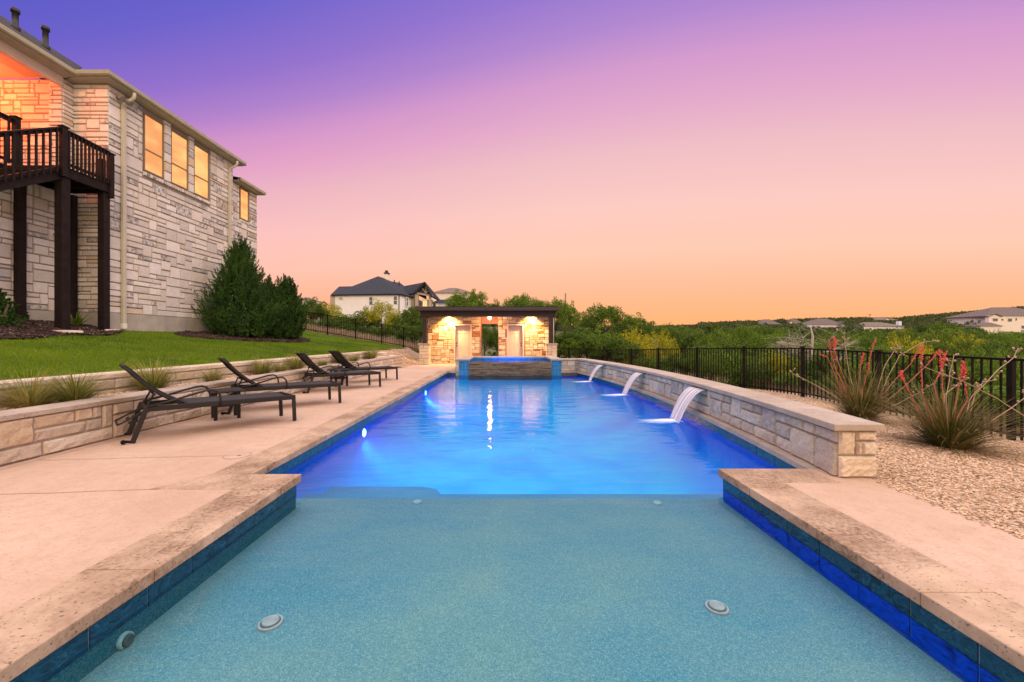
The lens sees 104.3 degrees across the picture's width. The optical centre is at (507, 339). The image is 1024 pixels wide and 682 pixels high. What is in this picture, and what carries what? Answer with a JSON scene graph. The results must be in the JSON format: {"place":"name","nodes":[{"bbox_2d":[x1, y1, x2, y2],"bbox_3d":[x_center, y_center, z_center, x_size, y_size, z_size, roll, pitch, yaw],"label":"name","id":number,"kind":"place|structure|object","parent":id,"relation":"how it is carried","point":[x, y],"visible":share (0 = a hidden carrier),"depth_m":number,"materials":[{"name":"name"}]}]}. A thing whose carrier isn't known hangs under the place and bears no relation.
{"place":"outdoors","nodes":[
{"label":"outdoors","id":0,"kind":"place"},
{"bbox_2d":[0,331,399,379],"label":"lawn","id":1,"kind":"structure","parent":0,"point":[113,347],"depth_m":8.44,"materials":[{"name":"plant"}]},
{"bbox_2d":[0,6,265,331],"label":"stone house","id":2,"kind":"structure","parent":1,"relation":"on","point":[183,208],"depth_m":11.55,"materials":[{"name":"beige stone"}]},
{"bbox_2d":[143,112,163,178],"bbox_3d":[-10.985,-5.995,12.360,0.027,1.750,0.700,0,0,0],"label":"window","id":3,"kind":"structure","parent":2,"relation":"in","point":[153,130],"depth_m":12.36,"materials":[{"name":"glass"}]},
{"bbox_2d":[170,129,187,190],"bbox_3d":[-10.985,-5.995,13.325,0.027,1.750,0.710,0,0,0],"label":"window","id":4,"kind":"structure","parent":2,"relation":"in","point":[179,144],"depth_m":13.34,"materials":[{"name":"glass"}]},
{"bbox_2d":[193,144,208,200],"bbox_3d":[-10.985,-5.995,14.280,0.027,1.750,0.720,0,0,0],"label":"window","id":5,"kind":"structure","parent":2,"relation":"in","point":[201,157],"depth_m":14.29,"materials":[{"name":"glass"}]},
{"bbox_2d":[240,187,248,221],"bbox_3d":[-11.205,-5.740,16.940,0.027,1.300,0.560,0,0,0],"label":"window","id":6,"kind":"structure","parent":2,"relation":"in","point":[244,195],"depth_m":16.97,"materials":[{"name":"glass"}]},
{"bbox_2d":[0,319,309,342],"bbox_3d":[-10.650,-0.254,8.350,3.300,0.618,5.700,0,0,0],"label":"mulch bed","id":7,"kind":"object","parent":1,"relation":"on","point":[44,328],"visible":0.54,"depth_m":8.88,"materials":[{"name":"wood"}]},
{"bbox_2d":[0,288,29,327],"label":"juniper bush","id":8,"kind":"object","parent":7,"relation":"on","point":[8,313],"visible":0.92,"depth_m":8.57,"materials":[{"name":"green plant"}]},
{"bbox_2d":[0,112,115,329],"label":"timber deck","id":9,"kind":"structure","parent":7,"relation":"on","point":[62,178],"depth_m":9.63,"materials":[{"name":"brown wood"}]},
{"bbox_2d":[173,332,308,341],"bbox_3d":[-9.900,-0.129,15.550,2.800,0.540,7.100,0,0,0],"label":"mulch bed","id":10,"kind":"object","parent":1,"relation":"on","point":[234,339],"visible":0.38,"depth_m":13.47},
{"bbox_2d":[191,233,283,336],"bbox_3d":[-9.815,-1.890,14.605,2.720,3.891,2.808,0,0,0],"label":"juniper bush","id":11,"kind":"object","parent":10,"relation":"on","point":[241,279],"visible":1,"depth_m":14.11,"materials":[{"name":"green plant"}]},
{"bbox_2d":[255,274,292,337],"bbox_3d":[-9.528,-1.291,15.955,1.675,2.752,1.666,0,0,29],"label":"juniper bush","id":12,"kind":"object","parent":10,"relation":"on","point":[281,328],"visible":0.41,"depth_m":15.87,"materials":[{"name":"green plant"}]},
{"bbox_2d":[272,273,308,338],"bbox_3d":[-9.398,-1.367,17.019,1.897,2.953,1.830,0,0,0],"label":"juniper bush","id":13,"kind":"object","parent":10,"relation":"on","point":[288,289],"visible":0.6,"depth_m":16.81,"materials":[{"name":"green plant"}]},
{"bbox_2d":[0,364,455,615],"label":"pool deck","id":14,"kind":"structure","parent":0,"point":[49,538],"depth_m":3.51,"materials":[{"name":"concrete"}]},
{"bbox_2d":[0,355,403,466],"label":"retaining wall","id":15,"kind":"structure","parent":14,"relation":"on","point":[28,433],"depth_m":4.81,"materials":[{"name":"stone"}]},
{"bbox_2d":[114,363,296,444],"bbox_3d":[-4.152,0.778,5.619,0.672,0.949,1.981,0,0,43],"label":"sun lounger","id":16,"kind":"object","parent":14,"relation":"on","point":[146,405],"visible":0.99,"depth_m":5.27,"materials":[{"name":"metal"}]},
{"bbox_2d":[207,387,245,420],"bbox_3d":[-4.500,1.019,6.360,0.460,0.456,0.460,0,0,-43],"label":"side table","id":17,"kind":"object","parent":14,"relation":"on","point":[237,407],"visible":0.74,"depth_m":6.33,"materials":[{"name":"metal"}]},
{"bbox_2d":[217,357,340,414],"bbox_3d":[-4.228,0.778,7.441,1.981,0.949,0.672,0,0,-42],"label":"sun lounger","id":18,"kind":"object","parent":14,"relation":"on","point":[258,386],"visible":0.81,"depth_m":7.24,"materials":[{"name":"metal"}]},
{"bbox_2d":[295,352,380,392],"bbox_3d":[-4.272,0.778,10.091,0.672,0.949,1.981,0,0,44],"label":"sun lounger","id":19,"kind":"object","parent":14,"relation":"on","point":[309,362],"visible":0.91,"depth_m":9.74,"materials":[{"name":"metal"}]},
{"bbox_2d":[328,350,397,380],"bbox_3d":[-4.311,0.778,11.933,0.672,0.949,1.981,0,0,40],"label":"sun lounger","id":20,"kind":"object","parent":14,"relation":"on","point":[339,357],"visible":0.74,"depth_m":11.56,"materials":[{"name":"metal"}]},
{"bbox_2d":[416,306,558,364],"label":"pool house","id":21,"kind":"structure","parent":14,"relation":"on","point":[454,332],"depth_m":20.98,"materials":[{"name":"stone"}]},
{"bbox_2d":[456,326,469,357],"bbox_3d":[-2.363,0.239,21.098,0.781,1.982,0.115,0,0,0],"label":"door","id":22,"kind":"structure","parent":21,"relation":"in","point":[462,332],"depth_m":21.12,"materials":[{"name":"paint"}]},
{"bbox_2d":[509,326,521,355],"bbox_3d":[0.425,0.239,21.098,0.736,1.982,0.115,0,0,0],"label":"door","id":23,"kind":"structure","parent":21,"relation":"in","point":[515,332],"depth_m":21.12,"materials":[{"name":"paint"}]},
{"bbox_2d":[0,370,1023,681],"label":"swimming pool","id":24,"kind":"structure","parent":14,"relation":"in","point":[528,552],"depth_m":2.47,"materials":[{"name":"liquid"}]},
{"bbox_2d":[116,631,134,649],"bbox_3d":[-1.940,1.525,2.020,0.050,0.076,0.076,0,0,0],"label":"wall fitting","id":25,"kind":"object","parent":24,"relation":"attached to","point":[125,639],"depth_m":2.00,"materials":[{"name":"plastic"}]},
{"bbox_2d":[257,614,282,631],"bbox_3d":[-1.297,1.547,2.177,0.124,0.028,0.124,0,0,0],"label":"bubbler","id":26,"kind":"object","parent":24,"relation":"on","point":[270,623],"visible":1,"depth_m":2.16,"materials":[{"name":"plastic"}]},
{"bbox_2d":[705,600,728,615],"bbox_3d":[1.212,1.547,2.303,0.124,0.028,0.124,0,0,0],"label":"bubbler","id":27,"kind":"object","parent":24,"relation":"on","point":[716,607],"visible":1,"depth_m":2.29,"materials":[{"name":"plastic"}]},
{"bbox_2d":[577,359,884,477],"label":"raised wall","id":28,"kind":"structure","parent":24,"relation":"on","point":[835,443],"depth_m":4.60,"materials":[{"name":"grey stone"}]},
{"bbox_2d":[650,386,706,423],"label":"waterfall","id":29,"kind":"structure","parent":28,"relation":"attached to","point":[679,401],"depth_m":6.90,"materials":[{"name":"white liquid"}]},
{"bbox_2d":[455,356,585,375],"bbox_3d":[0.555,1.179,17.142,5.279,0.841,2.796,0,0,0],"label":"raised spa","id":30,"kind":"object","parent":14,"relation":"on","point":[464,365],"visible":0.79,"depth_m":15.78,"materials":[{"name":"tile"}]},
{"bbox_2d":[470,359,549,361],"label":"spa water","id":31,"kind":"structure","parent":30,"relation":"in","point":[509,360],"depth_m":17.07,"materials":[{"name":"liquid"}]},
{"bbox_2d":[373,347,418,367],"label":"gravel bank","id":32,"kind":"structure","parent":0,"point":[410,350],"depth_m":21.80,"materials":[{"name":"gravel"}]},
{"bbox_2d":[0,349,418,410],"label":"bed gravel","id":33,"kind":"structure","parent":32,"relation":"on","point":[409,356],"depth_m":12.85,"materials":[{"name":"gravel"}]},
{"bbox_2d":[0,351,371,408],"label":"planter wall","id":34,"kind":"structure","parent":33,"relation":"on","point":[241,367],"depth_m":7.15,"materials":[{"name":"stone"}]},
{"bbox_2d":[0,0,1023,326],"label":"sky","id":35,"kind":"structure","parent":0,"point":[676,162],"materials":[{"name":"purple"}]},
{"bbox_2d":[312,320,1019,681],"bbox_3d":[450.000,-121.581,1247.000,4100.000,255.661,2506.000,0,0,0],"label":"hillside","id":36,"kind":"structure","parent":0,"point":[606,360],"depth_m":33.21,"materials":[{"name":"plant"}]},
{"bbox_2d":[303,296,329,320],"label":"cedar tree","id":37,"kind":"object","parent":36,"relation":"on","point":[313,306],"visible":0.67,"depth_m":29.93,"materials":[{"name":"green plant"}]},
{"bbox_2d":[307,300,343,320],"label":"yellow bush","id":38,"kind":"object","parent":36,"relation":"on","point":[330,307],"visible":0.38,"depth_m":33.02,"materials":[{"name":"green plant"}]},
{"bbox_2d":[294,322,418,350],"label":"dry grass","id":39,"kind":"structure","parent":36,"relation":"on","point":[389,341],"depth_m":25.56,"materials":[{"name":"plant"}]},
{"bbox_2d":[293,311,421,349],"bbox_3d":[-10.104,-0.655,24.864,10.385,3.170,0.321,0,0,7],"label":"metal fence","id":40,"kind":"object","parent":36,"relation":"on","point":[382,334],"visible":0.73,"depth_m":24.83,"materials":[{"name":"metal"}]},
{"bbox_2d":[351,306,382,328],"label":"cedar tree","id":41,"kind":"object","parent":36,"relation":"on","point":[360,323],"visible":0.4,"depth_m":29.41,"materials":[{"name":"green plant"}]},
{"bbox_2d":[358,297,394,326],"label":"yellow bush","id":42,"kind":"object","parent":36,"relation":"on","point":[379,307],"visible":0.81,"depth_m":29.04,"materials":[{"name":"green plant"}]},
{"bbox_2d":[330,270,439,322],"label":"white house","id":43,"kind":"structure","parent":36,"relation":"on","point":[351,300],"depth_m":60.76,"materials":[{"name":"paint"}]},
{"bbox_2d":[390,307,417,339],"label":"cedar tree","id":44,"kind":"object","parent":36,"relation":"on","point":[406,316],"visible":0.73,"depth_m":28.08,"materials":[{"name":"green plant"}]},
{"bbox_2d":[395,323,427,342],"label":"cedar tree","id":45,"kind":"object","parent":36,"relation":"on","point":[409,334],"visible":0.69,"depth_m":26.48,"materials":[{"name":"green plant"}]},
{"bbox_2d":[408,305,427,342],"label":"cedar tree","id":46,"kind":"object","parent":36,"relation":"on","point":[415,313],"visible":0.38,"depth_m":27.94,"materials":[{"name":"green plant"}]},
{"bbox_2d":[433,288,471,301],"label":"house","id":47,"kind":"structure","parent":36,"relation":"on","point":[443,294],"depth_m":110.00,"materials":[{"name":"beige paint"}]},
{"bbox_2d":[444,289,477,305],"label":"oak tree","id":48,"kind":"object","parent":36,"relation":"on","point":[460,298],"visible":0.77,"depth_m":60.84,"materials":[{"name":"green plant"}]},
{"bbox_2d":[469,289,487,305],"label":"oak tree","id":49,"kind":"object","parent":36,"relation":"on","point":[474,297],"visible":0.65,"depth_m":65.59,"materials":[{"name":"green plant"}]},
{"bbox_2d":[482,324,498,355],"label":"cedar tree","id":50,"kind":"object","parent":36,"relation":"on","point":[487,338],"visible":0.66,"depth_m":26.30,"materials":[{"name":"green plant"}]},
{"bbox_2d":[501,293,535,305],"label":"oak tree","id":51,"kind":"object","parent":36,"relation":"on","point":[521,300],"visible":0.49,"depth_m":48.80,"materials":[{"name":"green plant"}]},
{"bbox_2d":[542,296,568,335],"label":"oak tree","id":52,"kind":"object","parent":36,"relation":"on","point":[557,302],"visible":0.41,"depth_m":43.49,"materials":[{"name":"green plant"}]},
{"bbox_2d":[556,334,582,357],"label":"leafy bush","id":53,"kind":"object","parent":36,"relation":"on","point":[570,346],"visible":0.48,"depth_m":25.76,"materials":[{"name":"green plant"}]},
{"bbox_2d":[558,300,582,331],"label":"oak tree","id":54,"kind":"object","parent":36,"relation":"on","point":[569,312],"visible":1,"depth_m":41.77,"materials":[{"name":"green plant"}]},
{"bbox_2d":[557,329,601,357],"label":"cedar tree","id":55,"kind":"object","parent":36,"relation":"on","point":[580,337],"visible":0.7,"depth_m":26.03,"materials":[{"name":"green plant"}]},
{"bbox_2d":[578,302,626,333],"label":"oak tree","id":56,"kind":"object","parent":36,"relation":"on","point":[611,314],"visible":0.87,"depth_m":58.66,"materials":[{"name":"green plant"}]},
{"bbox_2d":[585,327,623,359],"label":"leafy bush","id":57,"kind":"object","parent":36,"relation":"on","point":[603,339],"visible":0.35,"depth_m":26.47,"materials":[{"name":"green plant"}]},
{"bbox_2d":[610,318,630,337],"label":"cedar tree","id":58,"kind":"object","parent":36,"relation":"on","point":[620,326],"visible":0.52,"depth_m":56.45,"materials":[{"name":"green plant"}]},
{"bbox_2d":[607,336,646,363],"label":"cedar tree","id":59,"kind":"object","parent":36,"relation":"on","point":[622,345],"visible":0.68,"depth_m":25.52,"materials":[{"name":"green plant"}]},
{"bbox_2d":[610,326,661,364],"bbox_3d":[8.552,2.343,26.891,3.642,6.612,3.779,0,0,24],"label":"yellow bush","id":60,"kind":"object","parent":36,"relation":"on","point":[637,340],"visible":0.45,"depth_m":26.59,"materials":[{"name":"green plant"}]},
{"bbox_2d":[617,312,654,344],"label":"oak tree","id":61,"kind":"object","parent":36,"relation":"on","point":[632,322],"visible":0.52,"depth_m":58.97,"materials":[{"name":"green plant"}]},
{"bbox_2d":[630,319,656,343],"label":"cedar tree","id":62,"kind":"object","parent":36,"relation":"on","point":[646,329],"visible":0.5,"depth_m":55.67,"materials":[{"name":"green plant"}]},
{"bbox_2d":[643,328,681,370],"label":"yellow bush","id":63,"kind":"object","parent":36,"relation":"on","point":[662,343],"visible":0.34,"depth_m":27.75,"materials":[{"name":"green plant"}]},
{"bbox_2d":[305,306,1023,334],"bbox_3d":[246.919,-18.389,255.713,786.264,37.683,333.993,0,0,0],"label":"wood","id":64,"kind":"object","parent":36,"relation":"on","point":[926,319],"visible":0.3,"depth_m":178.19,"materials":[{"name":"green plant"}]},
{"bbox_2d":[655,353,686,372],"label":"cedar tree","id":65,"kind":"object","parent":36,"relation":"on","point":[668,366],"visible":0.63,"depth_m":16.37,"materials":[{"name":"green plant"}]},
{"bbox_2d":[663,331,704,374],"bbox_3d":[13.585,2.515,30.002,3.553,6.646,3.531,0,0,-31],"label":"cedar tree","id":66,"kind":"object","parent":36,"relation":"on","point":[684,342],"visible":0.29,"depth_m":29.44,"materials":[{"name":"green plant"}]},
{"bbox_2d":[677,344,725,378],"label":"cedar tree","id":67,"kind":"object","parent":36,"relation":"on","point":[702,346],"visible":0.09,"depth_m":16.36,"materials":[{"name":"green plant"}]},
{"bbox_2d":[698,355,731,379],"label":"leafy bush","id":68,"kind":"object","parent":36,"relation":"on","point":[712,368],"visible":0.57,"depth_m":14.28,"materials":[{"name":"green plant"}]},
{"bbox_2d":[706,325,742,347],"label":"leafy bush","id":69,"kind":"object","parent":36,"relation":"on","point":[729,338],"visible":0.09,"depth_m":33.34,"materials":[{"name":"green plant"}]},
{"bbox_2d":[706,335,748,380],"bbox_3d":[14.338,2.774,25.651,3.606,6.262,3.104,0,0,-5],"label":"cedar tree","id":70,"kind":"object","parent":36,"relation":"on","point":[728,345],"visible":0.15,"depth_m":25.50,"materials":[{"name":"green plant"}]},
{"bbox_2d":[728,324,753,343],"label":"oak tree","id":71,"kind":"object","parent":36,"relation":"on","point":[741,335],"visible":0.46,"depth_m":52.97,"materials":[{"name":"green plant"}]},
{"bbox_2d":[715,356,768,389],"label":"cedar tree","id":72,"kind":"object","parent":36,"relation":"on","point":[728,369],"visible":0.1,"depth_m":11.94,"materials":[{"name":"green plant"}]},
{"bbox_2d":[739,356,785,382],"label":"cedar tree","id":73,"kind":"object","parent":36,"relation":"on","point":[762,370],"visible":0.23,"depth_m":12.14,"materials":[{"name":"green plant"}]},
{"bbox_2d":[743,330,783,352],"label":"oak tree","id":74,"kind":"object","parent":36,"relation":"on","point":[758,341],"visible":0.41,"depth_m":32.12,"materials":[{"name":"green plant"}]},
{"bbox_2d":[753,350,797,388],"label":"yellow bush","id":75,"kind":"object","parent":36,"relation":"on","point":[778,365],"visible":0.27,"depth_m":12.20,"materials":[{"name":"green plant"}]},
{"bbox_2d":[771,372,819,390],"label":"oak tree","id":76,"kind":"object","parent":36,"relation":"on","point":[792,380],"visible":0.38,"depth_m":11.13,"materials":[{"name":"green plant"}]},
{"bbox_2d":[769,354,831,392],"bbox_3d":[9.020,1.619,12.172,1.920,2.480,2.231,0,0,-3],"label":"cedar tree","id":77,"kind":"object","parent":36,"relation":"on","point":[805,370],"visible":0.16,"depth_m":11.89,"materials":[{"name":"green plant"}]},
{"bbox_2d":[761,324,864,362],"bbox_3d":[10.198,0.873,12.933,3.624,2.819,2.472,0,0,15],"label":"dead tree","id":78,"kind":"object","parent":36,"relation":"on","point":[804,340],"visible":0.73,"depth_m":12.88,"materials":[{"name":"plant"}]},
{"bbox_2d":[802,319,844,327],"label":"house","id":79,"kind":"structure","parent":36,"relation":"on","point":[823,322],"depth_m":184.61,"materials":[{"name":"white paint"}]},
{"bbox_2d":[807,351,860,397],"bbox_3d":[9.712,1.700,11.905,1.818,2.760,1.807,0,0,42],"label":"cedar tree","id":80,"kind":"object","parent":36,"relation":"on","point":[823,361],"visible":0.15,"depth_m":11.81,"materials":[{"name":"green plant"}]},
{"bbox_2d":[675,372,1023,434],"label":"dry grass","id":81,"kind":"structure","parent":36,"relation":"on","point":[886,404],"depth_m":10.11,"materials":[{"name":"plant"}]},
{"bbox_2d":[822,358,894,390],"bbox_3d":[8.117,1.343,9.247,1.347,1.856,1.217,0,0,44],"label":"leafy bush","id":82,"kind":"object","parent":36,"relation":"on","point":[864,373],"visible":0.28,"depth_m":9.15,"materials":[{"name":"green plant"}]},
{"bbox_2d":[847,321,903,330],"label":"house","id":83,"kind":"structure","parent":36,"relation":"on","point":[876,325],"depth_m":163.58,"materials":[{"name":"white paint"}]},
{"bbox_2d":[858,339,899,366],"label":"oak tree","id":84,"kind":"object","parent":36,"relation":"on","point":[885,347],"visible":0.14,"depth_m":18.83,"materials":[{"name":"green plant"}]},
{"bbox_2d":[859,358,921,407],"bbox_3d":[11.310,2.267,11.961,1.660,3.523,1.649,0,0,-29],"label":"cedar tree","id":85,"kind":"object","parent":36,"relation":"on","point":[893,371],"visible":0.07,"depth_m":11.77,"materials":[{"name":"green plant"}]},
{"bbox_2d":[880,330,924,358],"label":"yellow bush","id":86,"kind":"object","parent":36,"relation":"on","point":[899,343],"visible":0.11,"depth_m":21.82,"materials":[{"name":"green plant"}]},
{"bbox_2d":[868,379,958,411],"bbox_3d":[8.253,1.418,8.176,1.330,1.230,1.545,0,0,19],"label":"cedar tree","id":87,"kind":"object","parent":36,"relation":"on","point":[905,392],"visible":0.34,"depth_m":8.07,"materials":[{"name":"green plant"}]},
{"bbox_2d":[888,349,961,407],"bbox_3d":[12.313,2.445,11.951,1.994,4.483,1.981,0,0,-32],"label":"cedar tree","id":88,"kind":"object","parent":36,"relation":"on","point":[927,371],"visible":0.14,"depth_m":11.59,"materials":[{"name":"green plant"}]},
{"bbox_2d":[904,337,950,373],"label":"yellow bush","id":89,"kind":"object","parent":36,"relation":"on","point":[924,351],"visible":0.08,"depth_m":17.76,"materials":[{"name":"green plant"}]},
{"bbox_2d":[934,341,975,367],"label":"cedar tree","id":90,"kind":"object","parent":36,"relation":"on","point":[945,349],"visible":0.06,"depth_m":18.56,"materials":[{"name":"green plant"}]},
{"bbox_2d":[927,383,1023,429],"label":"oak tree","id":91,"kind":"object","parent":36,"relation":"on","point":[995,394],"visible":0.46,"depth_m":7.05,"materials":[{"name":"green plant"}]},
{"bbox_2d":[933,359,1023,412],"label":"bush","id":92,"kind":"object","parent":36,"relation":"on","point":[977,370],"visible":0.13,"depth_m":11.63,"materials":[{"name":"green plant"}]},
{"bbox_2d":[957,342,1003,371],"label":"oak tree","id":93,"kind":"object","parent":36,"relation":"on","point":[975,352],"visible":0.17,"depth_m":16.19,"materials":[{"name":"green plant"}]},
{"bbox_2d":[964,323,1001,333],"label":"hill house wing","id":94,"kind":"structure","parent":36,"relation":"on","point":[991,327],"depth_m":146.00,"materials":[{"name":"paint"}]},
{"bbox_2d":[945,307,1023,331],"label":"hill house","id":95,"kind":"structure","parent":36,"relation":"on","point":[1008,319],"depth_m":151.54,"materials":[{"name":"beige paint"}]},
{"bbox_2d":[971,334,1021,351],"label":"oak tree","id":96,"kind":"object","parent":36,"relation":"on","point":[1009,340],"visible":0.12,"depth_m":33.27,"materials":[{"name":"green plant"}]},
{"bbox_2d":[978,347,1023,416],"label":"bush","id":97,"kind":"object","parent":36,"relation":"on","point":[996,365],"visible":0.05,"depth_m":12.27,"materials":[{"name":"green plant"}]},
{"bbox_2d":[745,388,1023,540],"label":"gravel bed","id":98,"kind":"object","parent":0,"point":[1010,521],"visible":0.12,"depth_m":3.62,"materials":[{"name":"gravel"}]},
{"bbox_2d":[557,346,1023,440],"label":"metal fence","id":99,"kind":"object","parent":98,"relation":"on","point":[1011,378],"visible":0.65,"depth_m":8.85,"materials":[{"name":"metal"}]},
{"bbox_2d":[790,329,939,430],"bbox_3d":[5.965,0.643,6.647,2.190,1.670,2.195,0,0,41],"label":"red yucca","id":100,"kind":"object","parent":98,"relation":"on","point":[859,397],"visible":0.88,"depth_m":6.66,"materials":[{"name":"plant"}]},
{"bbox_2d":[858,345,1023,466],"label":"red yucca","id":101,"kind":"object","parent":98,"relation":"on","point":[945,429],"visible":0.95,"depth_m":4.85,"materials":[{"name":"plant"}]},
{"bbox_2d":[786,469,1023,605],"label":"walkway","id":102,"kind":"structure","parent":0,"point":[989,557],"depth_m":2.61,"materials":[{"name":"concrete"}]},
{"label":"planter bed","id":103,"kind":"structure","parent":0,"visible":0},
{"bbox_2d":[0,367,86,408],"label":"grass tuft","id":104,"kind":"object","parent":103,"relation":"on","point":[16,398],"visible":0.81,"depth_m":4.70,"materials":[{"name":"plant"}]},
{"bbox_2d":[22,363,135,403],"bbox_3d":[-5.588,0.574,5.137,1.202,0.528,1.203,0,0,16],"label":"grass tuft","id":105,"kind":"object","parent":103,"relation":"on","point":[73,387],"visible":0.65,"depth_m":5.08,"materials":[{"name":"plant"}]},
{"bbox_2d":[114,358,193,391],"bbox_3d":[-5.688,0.525,6.381,1.371,0.609,1.313,0,0,-20],"label":"grass tuft","id":106,"kind":"object","parent":103,"relation":"on","point":[155,379],"visible":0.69,"depth_m":6.34,"materials":[{"name":"plant"}]},
{"bbox_2d":[187,366,233,381],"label":"grass tuft","id":107,"kind":"object","parent":103,"relation":"on","point":[211,376],"visible":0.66,"depth_m":7.45,"materials":[{"name":"plant"}]},
{"bbox_2d":[247,354,286,374],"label":"grass tuft","id":108,"kind":"object","parent":103,"relation":"on","point":[264,368],"visible":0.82,"depth_m":9.21,"materials":[{"name":"plant"}]},
{"bbox_2d":[282,349,309,369],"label":"grass tuft","id":109,"kind":"object","parent":103,"relation":"on","point":[299,364],"visible":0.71,"depth_m":10.62,"materials":[{"name":"plant"}]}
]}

